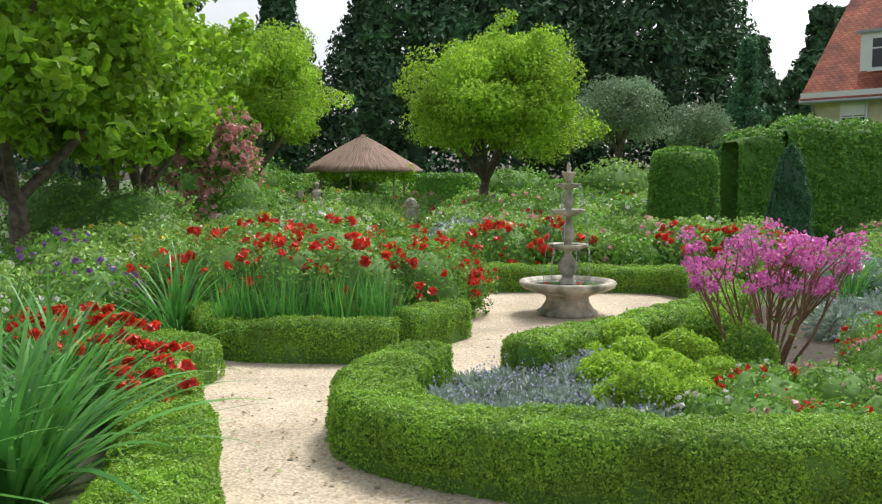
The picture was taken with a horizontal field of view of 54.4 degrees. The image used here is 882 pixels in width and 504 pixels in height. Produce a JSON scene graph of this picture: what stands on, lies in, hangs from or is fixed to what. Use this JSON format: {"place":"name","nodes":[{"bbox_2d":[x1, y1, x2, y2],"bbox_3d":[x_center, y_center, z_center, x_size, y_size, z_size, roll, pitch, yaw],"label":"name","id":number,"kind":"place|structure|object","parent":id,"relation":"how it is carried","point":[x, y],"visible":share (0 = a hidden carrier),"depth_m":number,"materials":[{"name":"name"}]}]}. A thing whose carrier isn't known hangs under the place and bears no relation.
{"place":"outdoors","nodes":[
{"label":"outdoors","id":0,"kind":"place"},
{"bbox_2d":[0,180,823,503],"bbox_3d":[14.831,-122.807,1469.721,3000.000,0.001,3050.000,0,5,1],"label":"ground","id":1,"kind":"structure","parent":0,"point":[68,494],"depth_m":5.28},
{"bbox_2d":[0,260,43,313],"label":"shrub","id":2,"kind":"object","parent":1,"relation":"on","point":[7,291],"visible":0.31,"depth_m":8.93,"materials":[{"name":"green plant"}]},
{"bbox_2d":[0,224,119,276],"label":"perennial plant","id":3,"kind":"object","parent":1,"relation":"on","point":[48,243],"visible":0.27,"depth_m":11.47,"materials":[{"name":"green plant"}]},
{"bbox_2d":[0,282,123,348],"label":"perennial plant","id":4,"kind":"object","parent":1,"relation":"on","point":[41,295],"visible":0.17,"depth_m":7.82,"materials":[{"name":"green plant"}]},
{"bbox_2d":[0,169,125,251],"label":"shrub under trees","id":5,"kind":"object","parent":1,"relation":"on","point":[44,202],"visible":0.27,"depth_m":18.26,"materials":[{"name":"green plant"}]},
{"bbox_2d":[22,240,148,308],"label":"perennial plant","id":6,"kind":"object","parent":1,"relation":"on","point":[85,253],"visible":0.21,"depth_m":10.42,"materials":[{"name":"green plant"}]},
{"bbox_2d":[24,256,152,328],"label":"perennial plant","id":7,"kind":"object","parent":1,"relation":"on","point":[71,272],"visible":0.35,"depth_m":9.12,"materials":[{"name":"green plant"}]},
{"bbox_2d":[13,144,168,189],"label":"conifer tree","id":8,"kind":"object","parent":1,"relation":"on","point":[20,167],"visible":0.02,"depth_m":69.49,"materials":[{"name":"green plant"}]},
{"bbox_2d":[0,301,198,423],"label":"red flowers","id":9,"kind":"object","parent":1,"relation":"on","point":[173,346],"visible":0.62,"depth_m":5.98,"materials":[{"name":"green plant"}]},
{"bbox_2d":[64,217,137,246],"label":"shrub","id":10,"kind":"object","parent":1,"relation":"on","point":[100,232],"visible":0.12,"depth_m":13.80,"materials":[{"name":"green plant"}]},
{"bbox_2d":[0,0,219,253],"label":"tree","id":11,"kind":"object","parent":1,"relation":"on","point":[114,67],"visible":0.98,"depth_m":13.14,"materials":[{"name":"green plant"}]},
{"bbox_2d":[39,178,204,239],"bbox_3d":[-5.984,-0.462,16.229,3.064,1.881,2.270,0,5,1],"label":"shrub under trees","id":12,"kind":"object","parent":1,"relation":"on","point":[126,206],"visible":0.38,"depth_m":15.78,"materials":[{"name":"green plant"}]},
{"bbox_2d":[11,0,264,197],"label":"tree","id":13,"kind":"object","parent":1,"relation":"on","point":[111,168],"visible":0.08,"depth_m":17.37,"materials":[{"name":"green plant"}]},
{"bbox_2d":[0,261,277,503],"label":"strap-leaf plant","id":14,"kind":"object","parent":1,"relation":"on","point":[55,398],"visible":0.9,"depth_m":4.49,"materials":[{"name":"plant"}]},
{"bbox_2d":[52,323,225,387],"bbox_3d":[-2.607,0.867,7.244,1.690,0.386,1.055,3,6,32],"label":"hedge","id":15,"kind":"object","parent":1,"relation":"on","point":[205,355],"visible":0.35,"depth_m":7.08,"materials":[{"name":"green plant"}]},
{"bbox_2d":[74,5,222,193],"bbox_3d":[-8.114,-3.736,22.805,4.925,6.968,5.281,0,5,1],"label":"tree","id":16,"kind":"object","parent":1,"relation":"on","point":[93,162],"visible":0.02,"depth_m":23.00,"materials":[{"name":"green plant"}]},
{"bbox_2d":[72,353,225,503],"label":"hedge","id":17,"kind":"object","parent":1,"relation":"on","point":[184,471],"visible":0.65,"depth_m":4.22,"materials":[{"name":"green plant"}]},
{"bbox_2d":[101,212,216,254],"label":"plant","id":18,"kind":"object","parent":1,"relation":"on","point":[157,224],"visible":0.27,"depth_m":13.53,"materials":[{"name":"green plant"}]},
{"bbox_2d":[104,4,215,195],"bbox_3d":[-6.537,-2.602,18.145,3.277,5.499,3.442,-2,5,-25],"label":"tree","id":19,"kind":"object","parent":1,"relation":"on","point":[161,171],"visible":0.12,"depth_m":18.12,"materials":[{"name":"green plant"}]},
{"bbox_2d":[105,224,215,273],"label":"perennial plant","id":20,"kind":"object","parent":1,"relation":"on","point":[146,243],"visible":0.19,"depth_m":11.70,"materials":[{"name":"green plant"}]},
{"bbox_2d":[122,226,227,321],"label":"red flower bush","id":21,"kind":"object","parent":1,"relation":"on","point":[163,258],"visible":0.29,"depth_m":9.88,"materials":[{"name":"green plant"}]},
{"bbox_2d":[96,233,262,333],"bbox_3d":[-2.658,0.370,8.782,2.128,1.111,2.290,0,5,1],"label":"strap leaf plant","id":22,"kind":"object","parent":1,"relation":"on","point":[177,315],"visible":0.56,"depth_m":8.62,"materials":[{"name":"plant"}]},
{"bbox_2d":[146,98,264,224],"bbox_3d":[-5.967,-2.127,22.504,2.734,3.768,2.791,3,6,29],"label":"pink rose bush","id":23,"kind":"object","parent":1,"relation":"on","point":[229,141],"visible":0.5,"depth_m":21.90,"materials":[{"name":"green plant"}]},
{"bbox_2d":[163,225,275,307],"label":"red flower bush","id":24,"kind":"object","parent":1,"relation":"on","point":[225,253],"visible":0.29,"depth_m":9.31,"materials":[{"name":"green plant"}]},
{"bbox_2d":[151,149,305,195],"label":"bush","id":25,"kind":"object","parent":1,"relation":"on","point":[189,183],"visible":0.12,"depth_m":46.18,"materials":[{"name":"green plant"}]},
{"bbox_2d":[194,168,288,228],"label":"round shrub","id":26,"kind":"object","parent":1,"relation":"on","point":[239,190],"visible":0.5,"depth_m":21.45,"materials":[{"name":"green plant"}]},
{"bbox_2d":[200,207,284,244],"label":"shrub","id":27,"kind":"object","parent":1,"relation":"on","point":[234,218],"visible":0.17,"depth_m":15.26,"materials":[{"name":"green plant"}]},
{"bbox_2d":[214,212,311,250],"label":"red flower bush","id":28,"kind":"object","parent":1,"relation":"on","point":[290,224],"visible":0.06,"depth_m":10.83,"materials":[{"name":"green plant"}]},
{"bbox_2d":[202,17,353,185],"bbox_3d":[-8.784,-6.482,41.873,9.279,9.304,8.584,0,5,1],"label":"tree","id":29,"kind":"object","parent":1,"relation":"on","point":[273,97],"visible":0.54,"depth_m":39.85,"materials":[{"name":"green plant"}]},
{"bbox_2d":[216,230,341,318],"bbox_3d":[-1.632,0.348,9.209,1.561,1.194,1.586,0,5,1],"label":"red flower bush","id":30,"kind":"object","parent":1,"relation":"on","point":[292,255],"visible":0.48,"depth_m":8.91,"materials":[{"name":"green plant"}]},
{"bbox_2d":[185,299,400,364],"bbox_3d":[-1.656,0.757,8.186,2.622,0.446,0.956,3,6,29],"label":"hedge","id":31,"kind":"object","parent":1,"relation":"on","point":[310,339],"visible":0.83,"depth_m":7.74,"materials":[{"name":"green plant"}]},
{"bbox_2d":[238,0,350,176],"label":"conifer tree","id":32,"kind":"object","parent":1,"relation":"on","point":[283,11],"visible":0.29,"depth_m":83.15,"materials":[{"name":"green plant"}]},
{"bbox_2d":[200,261,417,320],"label":"iris leaf plants","id":33,"kind":"object","parent":1,"relation":"on","point":[337,309],"visible":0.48,"depth_m":8.14,"materials":[{"name":"plant"}]},
{"bbox_2d":[274,196,379,226],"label":"shrub","id":34,"kind":"object","parent":1,"relation":"on","point":[342,208],"visible":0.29,"depth_m":18.25,"materials":[{"name":"green plant"}]},
{"bbox_2d":[271,213,397,259],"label":"red flower bush","id":35,"kind":"object","parent":1,"relation":"on","point":[336,234],"visible":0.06,"depth_m":10.11,"materials":[{"name":"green plant"}]},
{"bbox_2d":[290,163,415,196],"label":"hedge","id":36,"kind":"object","parent":1,"relation":"on","point":[383,187],"visible":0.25,"depth_m":47.59,"materials":[{"name":"green plant"}]},
{"bbox_2d":[308,0,403,160],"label":"conifer tree","id":37,"kind":"object","parent":1,"relation":"on","point":[350,29],"visible":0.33,"depth_m":88.74,"materials":[{"name":"green plant"}]},
{"bbox_2d":[329,189,394,219],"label":"shrub","id":38,"kind":"object","parent":1,"relation":"on","point":[364,198],"visible":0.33,"depth_m":30.29,"materials":[{"name":"green plant"}]},
{"bbox_2d":[302,231,422,315],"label":"red flower bush","id":39,"kind":"object","parent":1,"relation":"on","point":[354,256],"visible":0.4,"depth_m":8.96,"materials":[{"name":"green plant"}]},
{"bbox_2d":[360,209,415,237],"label":"shrub","id":40,"kind":"object","parent":1,"relation":"on","point":[382,218],"visible":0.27,"depth_m":20.63,"materials":[{"name":"green plant"}]},
{"bbox_2d":[364,217,456,255],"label":"red flower bush","id":41,"kind":"object","parent":1,"relation":"on","point":[424,237],"visible":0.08,"depth_m":10.67,"materials":[{"name":"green plant"}]},
{"bbox_2d":[328,0,508,175],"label":"conifer tree","id":42,"kind":"object","parent":1,"relation":"on","point":[418,23],"visible":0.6,"depth_m":78.70,"materials":[{"name":"green plant"}]},
{"bbox_2d":[380,234,480,317],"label":"red flower bush","id":43,"kind":"object","parent":1,"relation":"on","point":[435,280],"visible":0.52,"depth_m":9.44,"materials":[{"name":"green plant"}]},
{"bbox_2d":[391,297,472,349],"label":"hedge","id":44,"kind":"object","parent":1,"relation":"on","point":[446,320],"visible":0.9,"depth_m":8.45,"materials":[{"name":"green plant"}]},
{"bbox_2d":[418,204,486,235],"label":"shrub","id":45,"kind":"object","parent":1,"relation":"on","point":[449,214],"visible":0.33,"depth_m":21.11,"materials":[{"name":"green plant"}]},
{"bbox_2d":[377,0,531,172],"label":"conifer tree","id":46,"kind":"object","parent":1,"relation":"on","point":[497,7],"visible":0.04,"depth_m":85.49,"materials":[{"name":"green plant"}]},
{"bbox_2d":[415,235,498,316],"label":"red flower bush","id":47,"kind":"object","parent":1,"relation":"on","point":[483,285],"visible":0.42,"depth_m":10.36,"materials":[{"name":"green plant"}]},
{"bbox_2d":[392,8,609,196],"bbox_3d":[2.264,-5.330,33.436,8.367,8.337,8.180,0,5,1],"label":"tree","id":48,"kind":"object","parent":1,"relation":"on","point":[474,98],"visible":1,"depth_m":31.48,"materials":[{"name":"green plant"}]},
{"bbox_2d":[451,218,551,264],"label":"shrub","id":49,"kind":"object","parent":1,"relation":"on","point":[502,241],"visible":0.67,"depth_m":13.53,"materials":[{"name":"green plant"}]},
{"bbox_2d":[484,192,560,216],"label":"shrub","id":50,"kind":"object","parent":1,"relation":"on","point":[519,202],"visible":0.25,"depth_m":21.58,"materials":[{"name":"green plant"}]},
{"bbox_2d":[448,0,642,178],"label":"conifer tree","id":51,"kind":"object","parent":1,"relation":"on","point":[553,13],"visible":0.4,"depth_m":79.30,"materials":[{"name":"green plant"}]},
{"bbox_2d":[517,213,596,264],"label":"bush","id":52,"kind":"object","parent":1,"relation":"on","point":[542,226],"visible":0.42,"depth_m":13.88,"materials":[{"name":"green plant"}]},
{"bbox_2d":[527,185,601,209],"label":"flowering shrub","id":53,"kind":"object","parent":1,"relation":"on","point":[576,193],"visible":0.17,"depth_m":25.46,"materials":[{"name":"green plant"}]},
{"bbox_2d":[547,207,636,236],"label":"flowering shrub","id":54,"kind":"object","parent":1,"relation":"on","point":[594,223],"visible":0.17,"depth_m":15.85,"materials":[{"name":"green plant"}]},
{"bbox_2d":[574,226,624,264],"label":"shrub","id":55,"kind":"object","parent":1,"relation":"on","point":[603,247],"visible":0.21,"depth_m":13.90,"materials":[{"name":"green plant"}]},
{"bbox_2d":[554,156,648,199],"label":"bush","id":56,"kind":"object","parent":1,"relation":"on","point":[618,176],"visible":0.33,"depth_m":34.93,"materials":[{"name":"green plant"}]},
{"bbox_2d":[511,0,695,178],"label":"conifer tree","id":57,"kind":"object","parent":1,"relation":"on","point":[602,17],"visible":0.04,"depth_m":83.79,"materials":[{"name":"green plant"}]},
{"bbox_2d":[475,261,753,373],"bbox_3d":[2.011,0.606,9.929,3.822,0.457,6.420,0,5,1],"label":"hedge","id":58,"kind":"object","parent":1,"relation":"on","point":[542,345],"visible":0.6,"depth_m":8.87,"materials":[{"name":"green plant"}]},
{"bbox_2d":[592,190,646,224],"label":"flowering shrub","id":59,"kind":"object","parent":1,"relation":"on","point":[629,206],"visible":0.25,"depth_m":20.48,"materials":[{"name":"green plant"}]},
{"bbox_2d":[606,213,675,237],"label":"flowering shrub","id":60,"kind":"object","parent":1,"relation":"on","point":[641,225],"visible":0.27,"depth_m":16.14,"materials":[{"name":"green plant"}]},
{"bbox_2d":[602,231,683,265],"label":"shrub","id":61,"kind":"object","parent":1,"relation":"on","point":[638,249],"visible":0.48,"depth_m":13.57,"materials":[{"name":"green plant"}]},
{"bbox_2d":[568,0,767,173],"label":"conifer tree","id":62,"kind":"object","parent":1,"relation":"on","point":[671,28],"visible":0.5,"depth_m":79.51,"materials":[{"name":"green plant"}]},
{"bbox_2d":[646,144,720,227],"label":"cylinder topiary","id":63,"kind":"object","parent":1,"relation":"on","point":[682,182],"visible":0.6,"depth_m":18.23,"materials":[{"name":"green plant"}]},
{"bbox_2d":[644,219,723,270],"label":"flowering shrub","id":64,"kind":"object","parent":1,"relation":"on","point":[670,236],"visible":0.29,"depth_m":13.73,"materials":[{"name":"green plant"}]},
{"bbox_2d":[654,214,732,238],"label":"flowering shrub","id":65,"kind":"object","parent":1,"relation":"on","point":[692,220],"visible":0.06,"depth_m":14.78,"materials":[{"name":"green plant"}]},
{"bbox_2d":[647,0,778,156],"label":"conifer tree","id":66,"kind":"object","parent":1,"relation":"on","point":[736,6],"visible":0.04,"depth_m":85.35,"materials":[{"name":"green plant"}]},
{"bbox_2d":[710,36,772,168],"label":"cypress tree","id":67,"kind":"object","parent":1,"relation":"on","point":[743,113],"visible":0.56,"depth_m":43.90,"materials":[{"name":"green plant"}]},
{"bbox_2d":[699,221,794,276],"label":"flowering shrub","id":68,"kind":"object","parent":1,"relation":"on","point":[726,231],"visible":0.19,"depth_m":13.56,"materials":[{"name":"green plant"}]},
{"bbox_2d":[706,32,796,169],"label":"conifer tree","id":69,"kind":"object","parent":1,"relation":"on","point":[771,96],"visible":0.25,"depth_m":67.64,"materials":[{"name":"green plant"}]},
{"bbox_2d":[718,124,785,226],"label":"tall hedge","id":70,"kind":"object","parent":1,"relation":"on","point":[748,163],"visible":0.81,"depth_m":19.92,"materials":[{"name":"green plant"}]},
{"bbox_2d":[763,141,814,242],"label":"conical shrub","id":71,"kind":"object","parent":1,"relation":"on","point":[790,204],"visible":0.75,"depth_m":17.55,"materials":[{"name":"green plant"}]},
{"bbox_2d":[780,0,838,125],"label":"conifer tree","id":72,"kind":"object","parent":1,"relation":"on","point":[821,26],"visible":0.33,"depth_m":77.25,"materials":[{"name":"green plant"}]},
{"bbox_2d":[768,112,881,247],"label":"tall hedge","id":73,"kind":"object","parent":1,"relation":"on","point":[844,172],"visible":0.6,"depth_m":19.72,"materials":[{"name":"green plant"}]},
{"bbox_2d":[807,254,881,303],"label":"perennial plant","id":74,"kind":"object","parent":1,"relation":"on","point":[877,281],"visible":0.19,"depth_m":10.87,"materials":[{"name":"green plant"}]},
{"bbox_2d":[14,0,849,179],"label":"sky","id":75,"kind":"structure","parent":0,"point":[785,22],"materials":[{"name":"white"}]},
{"bbox_2d":[204,292,680,503],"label":"gravel path","id":76,"kind":"structure","parent":0,"point":[287,390],"depth_m":5.89,"materials":[{"name":"gravel"}]},
{"bbox_2d":[519,162,616,318],"bbox_3d":[1.559,-0.167,10.525,1.200,1.880,1.200,0,5,1],"label":"fountain","id":77,"kind":"object","parent":76,"relation":"on","point":[566,293],"visible":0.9,"depth_m":10.39,"materials":[{"name":"stone"}]},
{"bbox_2d":[746,306,853,373],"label":"bed soil","id":78,"kind":"structure","parent":0,"point":[814,348],"depth_m":8.58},
{"bbox_2d":[425,342,684,417],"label":"lavender plants","id":79,"kind":"object","parent":78,"relation":"on","point":[505,387],"visible":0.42,"depth_m":6.02,"materials":[{"name":"grey plant"}]},
{"bbox_2d":[324,339,881,503],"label":"hedge","id":80,"kind":"object","parent":78,"relation":"on","point":[388,417],"visible":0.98,"depth_m":4.36,"materials":[{"name":"green plant"}]},
{"bbox_2d":[572,349,637,387],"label":"ball shrub","id":81,"kind":"object","parent":78,"relation":"on","point":[600,366],"visible":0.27,"depth_m":6.32,"materials":[{"name":"green plant"}]},
{"bbox_2d":[597,317,651,348],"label":"ball shrub","id":82,"kind":"object","parent":78,"relation":"on","point":[615,329],"visible":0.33,"depth_m":7.38,"materials":[{"name":"green plant"}]},
{"bbox_2d":[606,335,658,361],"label":"ball shrub","id":83,"kind":"object","parent":78,"relation":"on","point":[637,348],"visible":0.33,"depth_m":6.95,"materials":[{"name":"green plant"}]},
{"bbox_2d":[607,360,681,411],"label":"ball shrub","id":84,"kind":"object","parent":78,"relation":"on","point":[648,378],"visible":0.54,"depth_m":5.66,"materials":[{"name":"green plant"}]},
{"bbox_2d":[653,326,701,356],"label":"ball shrub","id":85,"kind":"object","parent":78,"relation":"on","point":[674,339],"visible":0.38,"depth_m":7.20,"materials":[{"name":"green plant"}]},
{"bbox_2d":[660,357,713,382],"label":"ball shrub","id":86,"kind":"object","parent":78,"relation":"on","point":[680,368],"visible":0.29,"depth_m":6.04,"materials":[{"name":"green plant"}]},
{"bbox_2d":[672,374,721,412],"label":"ball shrub","id":87,"kind":"object","parent":78,"relation":"on","point":[690,383],"visible":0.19,"depth_m":5.66,"materials":[{"name":"green plant"}]},
{"bbox_2d":[664,386,736,416],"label":"flower plant","id":88,"kind":"object","parent":78,"relation":"on","point":[698,401],"visible":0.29,"depth_m":5.41,"materials":[{"name":"green plant"}]},
{"bbox_2d":[684,335,719,362],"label":"ball shrub","id":89,"kind":"object","parent":78,"relation":"on","point":[701,347],"visible":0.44,"depth_m":7.08,"materials":[{"name":"green plant"}]},
{"bbox_2d":[678,303,746,345],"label":"shrub","id":90,"kind":"object","parent":78,"relation":"on","point":[697,319],"visible":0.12,"depth_m":7.57,"materials":[{"name":"green plant"}]},
{"bbox_2d":[696,354,739,383],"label":"ball shrub","id":91,"kind":"object","parent":78,"relation":"on","point":[721,365],"visible":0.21,"depth_m":6.18,"materials":[{"name":"green plant"}]},
{"bbox_2d":[717,320,780,364],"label":"shrub","id":92,"kind":"object","parent":78,"relation":"on","point":[750,341],"visible":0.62,"depth_m":6.68,"materials":[{"name":"green plant"}]},
{"bbox_2d":[707,385,814,420],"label":"flower plant","id":93,"kind":"object","parent":78,"relation":"on","point":[741,404],"visible":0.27,"depth_m":5.12,"materials":[{"name":"green plant"}]},
{"bbox_2d":[707,359,835,411],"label":"flower plant","id":94,"kind":"object","parent":78,"relation":"on","point":[752,377],"visible":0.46,"depth_m":5.50,"materials":[{"name":"green plant"}]},
{"bbox_2d":[676,217,870,372],"bbox_3d":[2.619,0.472,6.922,1.439,1.520,1.183,2,5,19],"label":"magenta shrub","id":95,"kind":"object","parent":78,"relation":"on","point":[807,261],"visible":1,"depth_m":6.75,"materials":[{"name":"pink plant"}]},
{"bbox_2d":[780,356,881,409],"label":"flower plant","id":96,"kind":"object","parent":78,"relation":"on","point":[829,383],"visible":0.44,"depth_m":5.51,"materials":[{"name":"green plant"}]},
{"bbox_2d":[791,397,873,418],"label":"flower plant","id":97,"kind":"object","parent":78,"relation":"on","point":[829,409],"visible":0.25,"depth_m":5.01,"materials":[{"name":"green plant"}]},
{"bbox_2d":[787,246,881,309],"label":"strap leaf plant","id":98,"kind":"object","parent":78,"relation":"on","point":[854,288],"visible":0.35,"depth_m":10.51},
{"bbox_2d":[801,287,881,360],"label":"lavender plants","id":99,"kind":"object","parent":78,"relation":"on","point":[839,311],"visible":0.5,"depth_m":9.00,"materials":[{"name":"grey plant"}]},
{"bbox_2d":[828,309,881,363],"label":"flower plant","id":100,"kind":"object","parent":78,"relation":"on","point":[855,331],"visible":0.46,"depth_m":7.51,"materials":[{"name":"green plant"}]},
{"bbox_2d":[837,317,881,365],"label":"flowering shrub","id":101,"kind":"object","parent":78,"relation":"on","point":[874,326],"visible":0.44,"depth_m":6.95,"materials":[{"name":"green plant"}]},
{"bbox_2d":[840,334,881,374],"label":"flowering shrub","id":102,"kind":"object","parent":78,"relation":"on","point":[872,355],"visible":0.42,"depth_m":6.34,"materials":[{"name":"green plant"}]},
{"bbox_2d":[841,385,881,415],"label":"flowering shrub","id":103,"kind":"object","parent":78,"relation":"on","point":[875,402],"visible":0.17,"depth_m":5.12,"materials":[{"name":"green plant"}]},
{"bbox_2d":[798,0,881,130],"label":"house","id":104,"kind":"structure","parent":0,"point":[844,81],"depth_m":33.94,"materials":[{"name":"tile"}]},
{"label":"lawn","id":105,"kind":"structure","parent":0,"visible":0},
{"bbox_2d":[304,134,422,195],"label":"gazebo","id":106,"kind":"object","parent":105,"relation":"on","point":[364,155],"visible":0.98,"depth_m":43.01,"materials":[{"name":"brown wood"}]},
{"bbox_2d":[274,170,478,200],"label":"hedge","id":107,"kind":"object","parent":105,"relation":"on","point":[446,184],"visible":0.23,"depth_m":54.18,"materials":[{"name":"green plant"}]},
{"bbox_2d":[454,164,560,196],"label":"bush","id":108,"kind":"object","parent":105,"relation":"on","point":[500,181],"visible":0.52,"depth_m":45.83,"materials":[{"name":"green plant"}]},
{"bbox_2d":[571,72,683,161],"bbox_3d":[8.294,-4.951,39.621,5.176,6.556,5.302,0,5,1],"label":"olive tree","id":109,"kind":"object","parent":105,"relation":"on","point":[633,108],"visible":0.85,"depth_m":38.30,"materials":[{"name":"green plant"}]},
{"bbox_2d":[661,102,736,150],"bbox_3d":[12.147,-4.386,40.568,3.265,5.315,4.001,0,5,1],"label":"olive tree","id":110,"kind":"object","parent":105,"relation":"on","point":[694,123],"visible":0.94,"depth_m":39.49,"materials":[{"name":"green plant"}]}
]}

